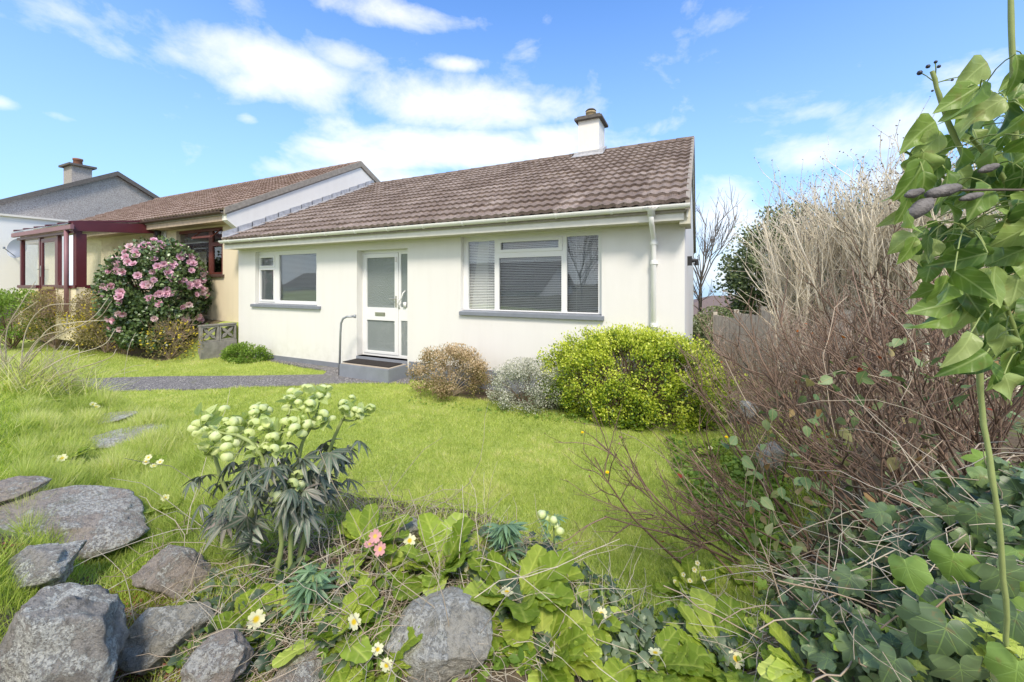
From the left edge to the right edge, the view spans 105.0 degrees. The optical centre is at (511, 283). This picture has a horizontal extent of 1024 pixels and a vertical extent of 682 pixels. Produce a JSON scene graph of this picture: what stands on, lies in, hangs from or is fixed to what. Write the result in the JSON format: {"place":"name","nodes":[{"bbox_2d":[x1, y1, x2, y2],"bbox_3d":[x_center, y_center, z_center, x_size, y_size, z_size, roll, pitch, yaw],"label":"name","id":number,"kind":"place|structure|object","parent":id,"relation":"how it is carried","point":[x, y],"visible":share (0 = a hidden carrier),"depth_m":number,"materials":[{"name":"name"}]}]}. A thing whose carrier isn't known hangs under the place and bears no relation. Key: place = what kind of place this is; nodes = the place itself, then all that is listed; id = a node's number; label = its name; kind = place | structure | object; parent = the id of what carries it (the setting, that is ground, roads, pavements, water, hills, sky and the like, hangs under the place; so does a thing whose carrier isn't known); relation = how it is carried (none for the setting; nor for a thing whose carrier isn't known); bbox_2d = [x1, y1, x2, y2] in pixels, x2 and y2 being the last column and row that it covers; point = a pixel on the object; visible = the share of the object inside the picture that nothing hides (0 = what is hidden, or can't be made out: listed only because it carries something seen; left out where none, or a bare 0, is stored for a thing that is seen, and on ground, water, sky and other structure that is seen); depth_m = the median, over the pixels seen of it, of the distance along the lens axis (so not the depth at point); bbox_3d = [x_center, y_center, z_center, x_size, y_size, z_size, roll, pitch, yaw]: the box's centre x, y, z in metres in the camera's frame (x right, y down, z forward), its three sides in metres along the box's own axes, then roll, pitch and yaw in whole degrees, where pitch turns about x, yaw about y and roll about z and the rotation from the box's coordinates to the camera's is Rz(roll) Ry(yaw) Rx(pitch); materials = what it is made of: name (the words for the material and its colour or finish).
{"place":"outdoors","nodes":[
{"label":"outdoors","id":0,"kind":"place"},
{"bbox_2d":[77,357,409,391],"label":"path","id":1,"kind":"structure","parent":0,"point":[330,375],"depth_m":7.06,"materials":[{"name":"concrete"}]},
{"bbox_2d":[0,312,1023,681],"bbox_3d":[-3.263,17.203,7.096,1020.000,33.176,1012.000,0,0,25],"label":"ground","id":2,"kind":"structure","parent":0,"point":[480,394],"depth_m":3.53,"materials":[{"name":"plant"}]},
{"bbox_2d":[0,476,51,503],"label":"stone","id":3,"kind":"object","parent":2,"relation":"on","point":[14,486],"visible":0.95,"depth_m":1.95,"materials":[{"name":"stone"}]},
{"bbox_2d":[0,287,55,348],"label":"green shrub","id":4,"kind":"object","parent":2,"relation":"on","point":[12,300],"visible":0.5,"depth_m":10.45,"materials":[{"name":"green plant"}]},
{"bbox_2d":[0,213,71,321],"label":"white extension","id":5,"kind":"object","parent":2,"relation":"on","point":[9,268],"depth_m":15.40,"materials":[{"name":"paint"}]},
{"bbox_2d":[3,239,26,257],"bbox_3d":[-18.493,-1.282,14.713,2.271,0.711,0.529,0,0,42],"label":"satellite dish","id":6,"kind":"object","parent":5,"relation":"attached to","point":[13,249],"visible":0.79,"depth_m":14.23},
{"bbox_2d":[10,280,75,349],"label":"bare tipped shrub","id":7,"kind":"object","parent":2,"relation":"on","point":[49,298],"visible":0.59,"depth_m":10.05,"materials":[{"name":"brown plant"}]},
{"bbox_2d":[5,540,86,589],"bbox_3d":[-1.778,1.066,1.464,0.242,0.171,0.244,0,0,-28],"label":"stone","id":8,"kind":"object","parent":2,"relation":"on","point":[49,564],"visible":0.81,"depth_m":1.43,"materials":[{"name":"grey stone"}]},
{"bbox_2d":[0,582,130,681],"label":"boulder","id":9,"kind":"object","parent":2,"relation":"on","point":[69,632],"visible":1,"depth_m":1.07,"materials":[{"name":"grey stone"}]},
{"bbox_2d":[42,446,93,463],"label":"primrose","id":10,"kind":"object","parent":2,"relation":"on","point":[64,456],"visible":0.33,"depth_m":2.64,"materials":[{"name":"green plant"}]},
{"bbox_2d":[0,282,146,405],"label":"grass tussock","id":11,"kind":"object","parent":2,"relation":"on","point":[20,376],"depth_m":4.05,"materials":[{"name":"plant"}]},
{"bbox_2d":[0,485,149,560],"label":"stone","id":12,"kind":"object","parent":2,"relation":"on","point":[98,516],"visible":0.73,"depth_m":1.84,"materials":[{"name":"stone"}]},
{"bbox_2d":[0,158,158,220],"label":"roughcast house","id":13,"kind":"structure","parent":2,"relation":"on","point":[80,192],"depth_m":19.21,"materials":[{"name":"grey concrete"}]},
{"bbox_2d":[11,220,160,341],"bbox_3d":[-12.374,-0.200,11.429,4.178,3.300,1.857,0,0,25],"label":"glazed porch","id":14,"kind":"object","parent":2,"relation":"on","point":[69,238],"visible":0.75,"depth_m":10.24,"materials":[{"name":"red plastic"}]},
{"bbox_2d":[37,237,55,316],"bbox_3d":[-12.593,-0.170,10.653,1.076,2.140,0.131,0,0,26],"label":"porch door","id":15,"kind":"structure","parent":14,"relation":"in","point":[42,268],"depth_m":10.85,"materials":[{"name":"red glass"}]},
{"bbox_2d":[0,539,188,681],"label":"stonecrop","id":16,"kind":"object","parent":2,"relation":"on","point":[166,673],"visible":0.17,"depth_m":1.49,"materials":[{"name":"plant"}]},
{"bbox_2d":[58,288,137,353],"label":"yellow flowering shrub","id":17,"kind":"object","parent":2,"relation":"on","point":[87,316],"visible":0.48,"depth_m":9.58,"materials":[{"name":"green plant"}]},
{"bbox_2d":[98,411,138,423],"bbox_3d":[-3.683,1.242,3.586,0.342,0.058,0.323,0,0,-8],"label":"stone","id":18,"kind":"object","parent":2,"relation":"on","point":[120,417],"visible":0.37,"depth_m":3.60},
{"bbox_2d":[84,423,165,448],"bbox_3d":[-3.000,1.207,3.098,0.496,0.062,0.496,0,0,25],"label":"stone","id":19,"kind":"object","parent":2,"relation":"on","point":[121,437],"visible":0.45,"depth_m":3.03,"materials":[{"name":"stone"}]},
{"bbox_2d":[0,387,277,535],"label":"bank grass","id":20,"kind":"structure","parent":2,"relation":"on","point":[3,452],"depth_m":2.69,"materials":[{"name":"plant"}]},
{"bbox_2d":[0,525,287,681],"bbox_3d":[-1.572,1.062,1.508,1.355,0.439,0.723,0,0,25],"label":"grass","id":21,"kind":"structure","parent":2,"relation":"on","point":[10,549],"depth_m":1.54,"materials":[{"name":"plant"}]},
{"bbox_2d":[90,235,213,352],"bbox_3d":[-8.806,0.272,9.690,2.888,2.985,2.180,0,0,25],"label":"camellia","id":22,"kind":"object","parent":2,"relation":"on","point":[165,274],"visible":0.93,"depth_m":9.03,"materials":[{"name":"green plant"}]},
{"bbox_2d":[126,454,179,480],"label":"primrose","id":23,"kind":"object","parent":2,"relation":"on","point":[158,459],"visible":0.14,"depth_m":2.63,"materials":[{"name":"yellow plant"}]},
{"bbox_2d":[143,481,184,520],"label":"primrose","id":24,"kind":"object","parent":2,"relation":"on","point":[160,507],"visible":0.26,"depth_m":2.09,"materials":[{"name":"green plant"}]},
{"bbox_2d":[117,601,217,674],"bbox_3d":[-1.177,1.196,1.353,0.322,0.202,0.250,0,0,25],"label":"stone","id":25,"kind":"object","parent":2,"relation":"on","point":[177,622],"visible":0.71,"depth_m":1.28,"materials":[{"name":"stone"}]},
{"bbox_2d":[131,544,213,600],"bbox_3d":[-1.372,1.184,1.594,0.252,0.192,0.223,0,0,25],"label":"stone","id":26,"kind":"object","parent":2,"relation":"on","point":[168,566],"visible":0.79,"depth_m":1.56,"materials":[{"name":"stone"}]},
{"bbox_2d":[139,310,208,359],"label":"yellow twig shrub","id":27,"kind":"object","parent":2,"relation":"on","point":[182,336],"visible":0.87,"depth_m":8.85,"materials":[{"name":"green plant"}]},
{"bbox_2d":[20,161,380,321],"bbox_3d":[-11.005,-1.421,16.019,13.342,5.343,8.558,0,0,25],"label":"neighbour bungalow","id":28,"kind":"object","parent":2,"relation":"on","point":[199,222],"visible":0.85,"depth_m":11.49,"materials":[{"name":"tile"}]},
{"bbox_2d":[153,230,165,237],"bbox_3d":[-10.103,-1.346,11.238,0.280,0.520,0.248,0,0,25],"label":"wall lantern","id":29,"kind":"object","parent":28,"relation":"attached to","point":[157,232],"depth_m":11.21,"materials":[{"name":"black plastic"}]},
{"bbox_2d":[179,227,224,276],"bbox_3d":[-8.452,-0.837,10.557,2.372,1.329,0.320,0,0,26],"label":"window","id":30,"kind":"structure","parent":28,"relation":"in","point":[211,236],"depth_m":10.45,"materials":[{"name":"red wood"}]},
{"bbox_2d":[180,628,253,681],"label":"stone","id":31,"kind":"object","parent":2,"relation":"on","point":[210,659],"visible":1,"depth_m":1.11,"materials":[{"name":"stone"}]},
{"bbox_2d":[198,322,236,359],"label":"pierced block wall","id":32,"kind":"structure","parent":2,"relation":"on","point":[214,346],"depth_m":9.21,"materials":[{"name":"concrete"}]},
{"bbox_2d":[219,526,244,573],"bbox_3d":[-1.073,1.026,1.531,0.128,0.264,0.103,0,0,1],"label":"young hellebore","id":33,"kind":"object","parent":2,"relation":"on","point":[228,543],"visible":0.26,"depth_m":1.53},
{"bbox_2d":[219,341,272,363],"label":"green plant","id":34,"kind":"object","parent":2,"relation":"on","point":[242,350],"visible":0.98,"depth_m":8.84,"materials":[{"name":"green plant"}]},
{"bbox_2d":[148,554,359,681],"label":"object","id":35,"kind":"object","parent":2,"relation":"on","point":[260,660],"visible":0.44,"depth_m":1.31,"materials":[{"name":"green plant"}]},
{"bbox_2d":[210,583,306,650],"bbox_3d":[-0.851,1.120,1.331,0.244,0.096,0.261,0,0,39],"label":"primrose","id":36,"kind":"object","parent":2,"relation":"on","point":[251,614],"visible":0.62,"depth_m":1.33,"materials":[{"name":"green plant"}]},
{"bbox_2d":[180,384,375,580],"bbox_3d":[-0.983,0.799,1.607,0.734,0.824,0.532,0,0,25],"label":"hellebore","id":37,"kind":"object","parent":2,"relation":"on","point":[294,497],"visible":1,"depth_m":1.48,"materials":[{"name":"green plant"}]},
{"bbox_2d":[271,641,331,681],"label":"stone","id":38,"kind":"object","parent":2,"relation":"on","point":[305,670],"visible":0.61,"depth_m":1.14,"materials":[{"name":"stone"}]},
{"bbox_2d":[277,562,339,625],"bbox_3d":[-0.686,1.064,1.343,0.191,0.177,0.215,0,0,25],"label":"young hellebore","id":39,"kind":"object","parent":2,"relation":"on","point":[303,596],"visible":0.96,"depth_m":1.32,"materials":[{"name":"green plant"}]},
{"bbox_2d":[272,576,391,681],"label":"primrose","id":40,"kind":"object","parent":2,"relation":"on","point":[359,653],"visible":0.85,"depth_m":1.21,"materials":[{"name":"green plant"}]},
{"bbox_2d":[1,386,664,681],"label":"long dead stalks","id":41,"kind":"object","parent":2,"relation":"on","point":[301,623],"visible":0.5,"depth_m":1.40,"materials":[{"name":"plant"}]},
{"bbox_2d":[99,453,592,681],"bbox_3d":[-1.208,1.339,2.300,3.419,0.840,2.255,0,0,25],"label":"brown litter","id":42,"kind":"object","parent":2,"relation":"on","point":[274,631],"visible":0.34,"depth_m":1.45,"materials":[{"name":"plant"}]},
{"bbox_2d":[338,315,355,374],"bbox_3d":[-3.148,1.196,7.495,0.339,1.209,0.067,0,0,-3],"label":"handrail","id":43,"kind":"object","parent":2,"relation":"on","point":[341,322],"visible":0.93,"depth_m":7.48,"materials":[{"name":"grey metal"}]},
{"bbox_2d":[326,617,422,681],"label":"primrose","id":44,"kind":"object","parent":2,"relation":"on","point":[413,640],"visible":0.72,"depth_m":1.16,"materials":[{"name":"green plant"}]},
{"bbox_2d":[336,503,415,583],"bbox_3d":[-0.556,1.029,1.611,0.301,0.155,0.368,0,0,-24],"label":"primrose","id":45,"kind":"object","parent":2,"relation":"on","point":[362,519],"visible":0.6,"depth_m":1.63,"materials":[{"name":"green plant"}]},
{"bbox_2d":[348,529,409,589],"bbox_3d":[-0.489,1.010,1.450,0.183,0.199,0.161,0,0,25],"label":"primrose","id":46,"kind":"object","parent":2,"relation":"on","point":[375,535],"visible":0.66,"depth_m":1.45,"materials":[{"name":"green plant"}]},
{"bbox_2d":[397,517,418,540],"bbox_3d":[-0.482,1.099,1.745,0.143,0.101,0.153,0,0,43],"label":"stone","id":47,"kind":"object","parent":2,"relation":"on","point":[411,527],"visible":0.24,"depth_m":1.72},
{"bbox_2d":[387,512,482,600],"bbox_3d":[-0.270,1.075,1.577,0.437,0.215,0.454,0,0,-22],"label":"primrose","id":48,"kind":"object","parent":2,"relation":"on","point":[429,522],"visible":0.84,"depth_m":1.56,"materials":[{"name":"green plant"}]},
{"bbox_2d":[383,586,492,681],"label":"boulder","id":49,"kind":"object","parent":2,"relation":"on","point":[442,649],"visible":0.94,"depth_m":1.19,"materials":[{"name":"grey stone"}]},
{"bbox_2d":[406,342,494,401],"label":"dry bush","id":50,"kind":"object","parent":2,"relation":"on","point":[461,355],"visible":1,"depth_m":5.99,"materials":[{"name":"brown plant"}]},
{"bbox_2d":[218,108,698,412],"bbox_3d":[-0.321,-0.760,11.249,10.255,7.620,9.470,0,0,25],"label":"bungalow","id":51,"kind":"object","parent":2,"relation":"on","point":[497,265],"visible":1,"depth_m":7.21,"materials":[{"name":"white paint"}]},
{"bbox_2d":[250,249,320,308],"bbox_3d":[-5.114,-0.118,8.942,2.369,1.329,0.229,0,0,26],"label":"window","id":52,"kind":"structure","parent":51,"relation":"in","point":[277,301],"depth_m":9.07,"materials":[{"name":"white plastic"}]},
{"bbox_2d":[343,358,401,367],"bbox_3d":[-2.641,1.493,7.420,1.165,0.016,0.360,0,0,25],"label":"doormat","id":53,"kind":"object","parent":51,"relation":"on","point":[373,363],"visible":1,"depth_m":7.41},
{"bbox_2d":[363,249,406,358],"bbox_3d":[-2.486,0.390,7.778,1.335,2.160,0.141,0,0,26],"label":"front door","id":54,"kind":"structure","parent":51,"relation":"in","point":[384,271],"depth_m":7.81,"materials":[{"name":"white plastic"}]},
{"bbox_2d":[459,229,603,320],"bbox_3d":[0.278,-0.148,6.444,2.517,1.380,0.362,0,0,26],"label":"window","id":55,"kind":"structure","parent":51,"relation":"in","point":[479,299],"depth_m":6.44,"materials":[{"name":"white plastic"}]},
{"bbox_2d":[260,474,660,620],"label":"crest grass","id":56,"kind":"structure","parent":2,"relation":"on","point":[439,514],"depth_m":1.87,"materials":[{"name":"plant"}]},
{"bbox_2d":[160,506,773,681],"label":"bank seedlings","id":57,"kind":"object","parent":2,"relation":"on","point":[513,658],"visible":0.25,"depth_m":1.34,"materials":[{"name":"green plant"}]},
{"bbox_2d":[162,444,823,681],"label":"straw litter","id":58,"kind":"object","parent":2,"relation":"on","point":[392,620],"visible":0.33,"depth_m":1.38,"materials":[{"name":"plant"}]},
{"bbox_2d":[482,520,527,562],"bbox_3d":[-0.027,1.050,1.589,0.199,0.206,0.212,0,0,25],"label":"young hellebore","id":59,"kind":"object","parent":2,"relation":"on","point":[506,531],"visible":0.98,"depth_m":1.55,"materials":[{"name":"green plant"}]},
{"bbox_2d":[455,543,583,675],"bbox_3d":[-0.021,1.115,1.404,0.481,0.193,0.437,0,0,25],"label":"primrose","id":60,"kind":"object","parent":2,"relation":"on","point":[526,613],"visible":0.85,"depth_m":1.39,"materials":[{"name":"green plant"}]},
{"bbox_2d":[486,357,565,414],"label":"heath bush","id":61,"kind":"object","parent":2,"relation":"on","point":[525,371],"visible":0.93,"depth_m":5.33,"materials":[{"name":"grey plant"}]},
{"bbox_2d":[408,396,692,431],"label":"bed leaves","id":62,"kind":"object","parent":2,"relation":"on","point":[544,414],"visible":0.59,"depth_m":5.10,"materials":[{"name":"green plant"}]},
{"bbox_2d":[501,606,602,681],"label":"primrose","id":63,"kind":"object","parent":2,"relation":"on","point":[575,643],"visible":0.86,"depth_m":1.23,"materials":[{"name":"green plant"}]},
{"bbox_2d":[537,510,569,550],"bbox_3d":[0.171,1.105,1.665,0.145,0.293,0.112,0,0,4],"label":"young hellebore","id":64,"kind":"object","parent":2,"relation":"on","point":[554,522],"visible":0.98,"depth_m":1.65,"materials":[{"name":"green plant"}]},
{"bbox_2d":[562,582,626,643],"bbox_3d":[0.273,1.234,1.475,0.312,0.108,0.330,0,0,37],"label":"primrose","id":65,"kind":"object","parent":2,"relation":"on","point":[612,618],"visible":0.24,"depth_m":1.45,"materials":[{"name":"green plant"}]},
{"bbox_2d":[459,526,745,681],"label":"bank ivy","id":66,"kind":"object","parent":2,"relation":"on","point":[629,639],"visible":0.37,"depth_m":1.43,"materials":[{"name":"green plant"}]},
{"bbox_2d":[614,416,646,429],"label":"primrose","id":67,"kind":"object","parent":2,"relation":"on","point":[634,427],"visible":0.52,"depth_m":4.71,"materials":[{"name":"green plant"}]},
{"bbox_2d":[532,322,748,434],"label":"golden bush","id":68,"kind":"object","parent":2,"relation":"on","point":[640,400],"visible":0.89,"depth_m":4.86,"materials":[{"name":"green plant"}]},
{"bbox_2d":[593,624,710,681],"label":"primrose","id":69,"kind":"object","parent":2,"relation":"on","point":[685,660],"visible":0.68,"depth_m":1.28,"materials":[{"name":"green plant"}]},
{"bbox_2d":[592,558,770,625],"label":"verge grass","id":70,"kind":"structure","parent":2,"relation":"on","point":[753,610],"depth_m":2.12,"materials":[{"name":"plant"}]},
{"bbox_2d":[655,558,719,595],"bbox_3d":[1.004,1.629,2.173,0.305,0.209,0.323,0,0,-39],"label":"primrose","id":71,"kind":"object","parent":2,"relation":"on","point":[688,571],"visible":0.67,"depth_m":2.19,"materials":[{"name":"green plant"}]},
{"bbox_2d":[654,587,760,681],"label":"primrose","id":72,"kind":"object","parent":2,"relation":"on","point":[713,673],"visible":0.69,"depth_m":1.43,"materials":[{"name":"green plant"}]},
{"bbox_2d":[693,306,733,353],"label":"clipped hedge","id":73,"kind":"object","parent":2,"relation":"on","point":[697,326],"visible":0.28,"depth_m":11.68,"materials":[{"name":"green plant"}]},
{"bbox_2d":[697,439,732,456],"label":"primrose","id":74,"kind":"object","parent":2,"relation":"on","point":[707,446],"visible":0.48,"depth_m":3.94,"materials":[{"name":"green plant"}]},
{"bbox_2d":[693,177,745,320],"bbox_3d":[6.750,-0.962,15.274,3.669,7.034,3.681,0,0,-45],"label":"bare tree","id":75,"kind":"object","parent":2,"relation":"on","point":[712,240],"visible":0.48,"depth_m":14.95,"materials":[{"name":"grey plant"}]},
{"bbox_2d":[693,296,764,323],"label":"distant house","id":76,"kind":"structure","parent":2,"relation":"on","point":[710,301],"depth_m":28.72,"materials":[{"name":"grey"}]},
{"bbox_2d":[666,434,793,574],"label":"bed weeds","id":77,"kind":"object","parent":2,"relation":"on","point":[735,461],"visible":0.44,"depth_m":3.10,"materials":[{"name":"green plant"}]},
{"bbox_2d":[710,556,764,595],"bbox_3d":[1.328,1.721,2.292,0.236,0.137,0.270,0,0,-12],"label":"primrose","id":78,"kind":"object","parent":2,"relation":"on","point":[717,564],"visible":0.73,"depth_m":2.29,"materials":[{"name":"green plant"}]},
{"bbox_2d":[535,328,953,577],"bbox_3d":[1.093,1.003,2.185,2.145,1.536,1.438,0,0,25],"label":"bare brown shrub","id":79,"kind":"object","parent":2,"relation":"on","point":[699,544],"visible":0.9,"depth_m":2.23,"materials":[{"name":"red plant"}]},
{"bbox_2d":[729,400,759,419],"bbox_3d":[2.820,1.535,4.735,0.371,0.258,0.351,0,0,25],"label":"stone","id":80,"kind":"object","parent":2,"relation":"on","point":[746,405],"visible":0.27,"depth_m":4.64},
{"bbox_2d":[713,202,822,316],"bbox_3d":[8.657,-0.157,12.492,4.091,4.851,3.358,0,0,25],"label":"evergreen tree","id":81,"kind":"object","parent":2,"relation":"on","point":[736,282],"visible":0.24,"depth_m":12.42,"materials":[{"name":"green plant"}]},
{"bbox_2d":[756,441,785,474],"bbox_3d":[2.178,1.467,3.285,0.232,0.275,0.185,0,0,25],"label":"stone","id":82,"kind":"object","parent":2,"relation":"on","point":[775,450],"visible":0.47,"depth_m":3.24,"materials":[{"name":"stone"}]},
{"bbox_2d":[673,297,871,444],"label":"bare brown shrub","id":83,"kind":"object","parent":2,"relation":"on","point":[718,343],"visible":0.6,"depth_m":3.89,"materials":[{"name":"red plant"}]},
{"bbox_2d":[697,415,860,574],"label":"bank grass","id":84,"kind":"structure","parent":2,"relation":"on","point":[802,495],"depth_m":2.99,"materials":[{"name":"plant"}]},
{"bbox_2d":[713,306,851,382],"bbox_3d":[5.165,1.687,8.079,0.127,2.726,4.985,0,0,6],"label":"timber fence","id":85,"kind":"object","parent":2,"relation":"on","point":[717,320],"visible":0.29,"depth_m":8.50,"materials":[{"name":"wood"}]},
{"bbox_2d":[757,611,824,681],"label":"primrose","id":86,"kind":"object","parent":2,"relation":"on","point":[777,665],"visible":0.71,"depth_m":1.18,"materials":[{"name":"green plant"}]},
{"bbox_2d":[669,300,954,528],"bbox_3d":[2.052,0.944,2.725,1.742,1.630,1.351,0,0,25],"label":"bare brown shrub","id":87,"kind":"object","parent":2,"relation":"on","point":[776,439],"visible":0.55,"depth_m":2.82,"materials":[{"name":"red plant"}]},
{"bbox_2d":[723,159,903,370],"bbox_3d":[5.116,-0.169,6.515,2.872,3.844,2.516,0,0,25],"label":"pale stemmed shrub","id":88,"kind":"object","parent":2,"relation":"on","point":[773,260],"visible":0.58,"depth_m":6.38,"materials":[{"name":"grey plant"}]},
{"bbox_2d":[619,271,1023,597],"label":"bramble","id":89,"kind":"object","parent":2,"relation":"on","point":[805,482],"visible":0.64,"depth_m":1.93,"materials":[{"name":"green plant"}]},
{"bbox_2d":[663,411,1023,681],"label":"ground ivy","id":90,"kind":"object","parent":2,"relation":"on","point":[925,623],"visible":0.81,"depth_m":1.09,"materials":[{"name":"green plant"}]},
{"bbox_2d":[747,267,950,441],"bbox_3d":[2.850,0.549,3.583,1.381,1.515,1.665,0,0,25],"label":"bare brown shrub","id":91,"kind":"object","parent":2,"relation":"on","point":[814,328],"visible":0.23,"depth_m":3.54,"materials":[{"name":"red plant"}]},
{"bbox_2d":[676,202,1023,549],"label":"bare brown shrub","id":92,"kind":"object","parent":2,"relation":"on","point":[936,428],"visible":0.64,"depth_m":2.35,"materials":[{"name":"red plant"}]},
{"bbox_2d":[686,253,1023,554],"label":"bare brown shrub","id":93,"kind":"object","parent":2,"relation":"on","point":[935,415],"visible":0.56,"depth_m":2.09,"materials":[{"name":"red plant"}]},
{"bbox_2d":[752,96,968,366],"bbox_3d":[5.276,-0.503,6.241,2.601,4.142,2.442,0,0,25],"label":"pale stemmed shrub","id":94,"kind":"object","parent":2,"relation":"on","point":[825,239],"visible":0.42,"depth_m":5.97,"materials":[{"name":"grey plant"}]},
{"bbox_2d":[702,376,1023,681],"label":"stalks","id":95,"kind":"object","parent":2,"relation":"on","point":[876,550],"visible":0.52,"depth_m":1.23,"materials":[{"name":"plant"}]},
{"bbox_2d":[801,186,949,337],"bbox_3d":[8.839,-0.209,9.199,3.541,4.513,3.080,0,0,25],"label":"overgrown evergreen","id":96,"kind":"object","parent":2,"relation":"on","point":[856,224],"visible":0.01,"depth_m":9.55,"materials":[{"name":"green plant"}]},
{"bbox_2d":[754,115,1003,378],"bbox_3d":[5.296,-0.420,5.520,2.414,3.662,3.010,0,0,9],"label":"pale stemmed shrub","id":97,"kind":"object","parent":2,"relation":"on","point":[872,260],"visible":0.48,"depth_m":5.44,"materials":[{"name":"grey plant"}]},
{"bbox_2d":[795,290,1023,451],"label":"bare brown shrub","id":98,"kind":"object","parent":2,"relation":"on","point":[965,406],"visible":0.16,"depth_m":3.17,"materials":[{"name":"red plant"}]},
{"bbox_2d":[848,119,1003,384],"bbox_3d":[5.420,-0.312,5.052,1.641,3.210,2.082,0,0,4],"label":"pale stemmed shrub","id":99,"kind":"object","parent":2,"relation":"on","point":[915,286],"visible":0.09,"depth_m":5.10,"materials":[{"name":"grey plant"}]},
{"bbox_2d":[876,0,1023,651],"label":"hanging ivy","id":100,"kind":"object","parent":2,"relation":"on","point":[987,301],"visible":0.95,"depth_m":0.66,"materials":[{"name":"green plant"}]},
{"bbox_2d":[904,163,1023,218],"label":"dead seed spray","id":101,"kind":"object","parent":100,"relation":"attached to","point":[920,207],"visible":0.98,"depth_m":0.61,"materials":[{"name":"grey plant"}]},
{"bbox_2d":[890,163,1020,391],"bbox_3d":[5.712,-0.184,4.906,1.776,2.892,1.527,0,0,25],"label":"pale stemmed shrub","id":102,"kind":"object","parent":2,"relation":"on","point":[947,272],"visible":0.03,"depth_m":4.82,"materials":[{"name":"grey plant"}]},
{"bbox_2d":[906,615,1023,681],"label":"primrose","id":103,"kind":"object","parent":2,"relation":"on","point":[980,648],"visible":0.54,"depth_m":0.88,"materials":[{"name":"green plant"}]},
{"bbox_2d":[0,0,1023,298],"label":"sky","id":104,"kind":"structure","parent":0,"point":[174,97],"materials":[{"name":"blue"}]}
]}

